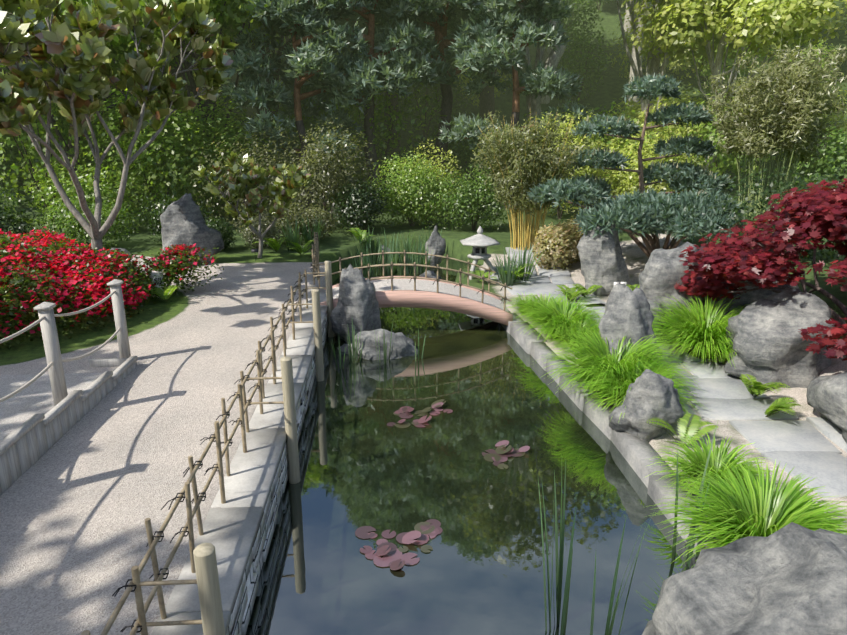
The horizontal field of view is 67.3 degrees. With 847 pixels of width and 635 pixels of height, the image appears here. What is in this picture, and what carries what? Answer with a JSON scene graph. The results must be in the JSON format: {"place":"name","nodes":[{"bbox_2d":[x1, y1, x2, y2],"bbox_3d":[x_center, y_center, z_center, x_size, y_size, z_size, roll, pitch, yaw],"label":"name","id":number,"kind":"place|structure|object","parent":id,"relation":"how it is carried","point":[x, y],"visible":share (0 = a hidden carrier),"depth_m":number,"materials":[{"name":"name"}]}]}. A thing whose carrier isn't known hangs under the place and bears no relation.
{"place":"outdoors","nodes":[
{"label":"outdoors","id":0,"kind":"place"},
{"bbox_2d":[0,0,846,634],"bbox_3d":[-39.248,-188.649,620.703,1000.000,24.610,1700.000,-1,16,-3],"label":"ground","id":1,"kind":"structure","parent":0,"point":[90,492],"depth_m":8.14,"materials":[{"name":"grey gravel"}]},
{"bbox_2d":[0,373,102,441],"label":"ramp gravel","id":2,"kind":"structure","parent":1,"relation":"on","point":[17,410],"depth_m":7.29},
{"bbox_2d":[0,279,137,495],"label":"ramp planks and posts","id":3,"kind":"object","parent":1,"relation":"on","point":[30,442],"visible":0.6,"depth_m":6.69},
{"bbox_2d":[0,290,120,402],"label":"rope barrier","id":4,"kind":"object","parent":3,"relation":"attached to","point":[41,373],"visible":0.88,"depth_m":6.67,"materials":[{"name":"beige fabric"}]},
{"bbox_2d":[146,269,163,297],"bbox_3d":[-5.009,-0.625,11.942,0.250,0.510,0.250,-12,20,-36],"label":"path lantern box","id":5,"kind":"object","parent":1,"relation":"on","point":[156,273],"visible":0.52,"depth_m":11.83,"materials":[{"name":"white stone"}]},
{"bbox_2d":[56,249,257,303],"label":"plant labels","id":6,"kind":"object","parent":1,"relation":"on","point":[254,250],"visible":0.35,"depth_m":15.34,"materials":[{"name":"red"}]},
{"bbox_2d":[81,232,325,634],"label":"bamboo fence","id":7,"kind":"object","parent":1,"relation":"on","point":[141,606],"visible":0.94,"depth_m":4.86,"materials":[{"name":"brown wood"}]},
{"bbox_2d":[112,233,316,632],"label":"rope lashings","id":8,"kind":"object","parent":7,"relation":"on","point":[154,536],"visible":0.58,"depth_m":4.88,"materials":[{"name":"brown fabric"}]},
{"bbox_2d":[193,261,334,634],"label":"fence posts","id":9,"kind":"object","parent":1,"relation":"on","point":[208,585],"visible":0.77,"depth_m":6.43,"materials":[{"name":"brown wood"}]},
{"bbox_2d":[226,313,327,634],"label":"retaining wall","id":10,"kind":"structure","parent":1,"relation":"on","point":[241,613],"depth_m":5.45,"materials":[{"name":"stone"}]},
{"bbox_2d":[151,289,327,634],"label":"wall coping stones","id":11,"kind":"object","parent":10,"relation":"on","point":[230,527],"depth_m":5.42,"materials":[{"name":"grey stone"}]},
{"bbox_2d":[320,276,512,325],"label":"bridge beams","id":12,"kind":"structure","parent":1,"relation":"on","point":[421,299],"depth_m":11.58,"materials":[{"name":"wood"}]},
{"bbox_2d":[324,279,509,312],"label":"bridge deck","id":13,"kind":"structure","parent":12,"relation":"on","point":[405,284],"depth_m":12.23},
{"bbox_2d":[312,250,511,310],"bbox_3d":[-0.282,-0.640,12.087,3.737,1.085,1.266,-1,16,-3],"label":"bridge railing","id":14,"kind":"object","parent":13,"relation":"attached to","point":[446,269],"visible":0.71,"depth_m":11.62,"materials":[{"name":"brown wood"}]},
{"bbox_2d":[314,252,506,302],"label":"rope lashings","id":15,"kind":"object","parent":14,"relation":"attached to","point":[432,269],"visible":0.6,"depth_m":11.57,"materials":[{"name":"brown fabric"}]},
{"bbox_2d":[0,0,846,447],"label":"tree trunks and branches","id":16,"kind":"object","parent":1,"relation":"on","point":[94,228],"visible":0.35,"depth_m":22.39,"materials":[{"name":"brown plant"}]},
{"bbox_2d":[0,0,313,225],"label":"magnolia leaves","id":17,"kind":"object","parent":16,"relation":"attached to","point":[86,52],"visible":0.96,"depth_m":11.03,"materials":[{"name":"green plant"}]},
{"bbox_2d":[0,0,846,350],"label":"tree and shrub leaves","id":18,"kind":"object","parent":16,"relation":"attached to","point":[192,148],"visible":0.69,"depth_m":19.87,"materials":[{"name":"green plant"}]},
{"bbox_2d":[0,178,846,360],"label":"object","id":19,"kind":"object","parent":1,"relation":"on","point":[818,213],"visible":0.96,"depth_m":9.38,"materials":[{"name":"red plant"}]},
{"bbox_2d":[5,213,846,634],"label":"ornamental grasses","id":20,"kind":"object","parent":1,"relation":"on","point":[737,497],"visible":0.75,"depth_m":7.64,"materials":[{"name":"green plant"}]},
{"bbox_2d":[123,228,799,443],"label":"ferns","id":21,"kind":"object","parent":1,"relation":"on","point":[693,429],"visible":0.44,"depth_m":8.21,"materials":[{"name":"green plant"}]},
{"bbox_2d":[109,193,846,634],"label":"garden rocks","id":22,"kind":"object","parent":1,"relation":"on","point":[789,579],"visible":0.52,"depth_m":8.40,"materials":[{"name":"grey stone"}]},
{"bbox_2d":[460,226,499,279],"bbox_3d":[1.344,-1.568,15.253,0.901,1.267,1.040,-1,16,-3],"label":"stone lantern","id":23,"kind":"object","parent":1,"relation":"on","point":[480,240],"visible":0.92,"depth_m":15.06,"materials":[{"name":"grey stone"}]},
{"bbox_2d":[476,248,484,252],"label":"lantern windows","id":24,"kind":"structure","parent":23,"relation":"attached to","point":[478,250],"depth_m":15.12,"materials":[{"name":"black"}]},
{"bbox_2d":[219,0,747,242],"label":"pine needles","id":25,"kind":"object","parent":1,"relation":"on","point":[486,24],"visible":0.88,"depth_m":21.49,"materials":[{"name":"green plant"}]},
{"bbox_2d":[477,108,584,249],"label":"bamboo culms","id":26,"kind":"object","parent":1,"relation":"on","point":[528,235],"visible":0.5,"depth_m":17.50,"materials":[{"name":"yellow plant"}]},
{"bbox_2d":[499,310,717,557],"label":"kerb stones","id":27,"kind":"object","parent":1,"relation":"on","point":[637,452],"visible":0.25,"depth_m":7.43,"materials":[{"name":"grey stone"}]},
{"bbox_2d":[486,247,846,498],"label":"flagstone paving","id":28,"kind":"structure","parent":1,"relation":"on","point":[807,449],"depth_m":7.79,"materials":[{"name":"grey stone"}]},
{"bbox_2d":[701,31,846,215],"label":"bamboo culms","id":29,"kind":"object","parent":1,"relation":"on","point":[789,176],"visible":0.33,"depth_m":17.48,"materials":[{"name":"yellow plant"}]},
{"bbox_2d":[246,257,697,634],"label":"pond water","id":30,"kind":"structure","parent":0,"point":[477,569],"depth_m":6.36,"materials":[{"name":"green liquid"}]},
{"bbox_2d":[355,399,529,569],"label":"water lily pads","id":31,"kind":"object","parent":30,"relation":"on","point":[393,558],"visible":1,"depth_m":5.90,"materials":[{"name":"pink plant"}]}
]}

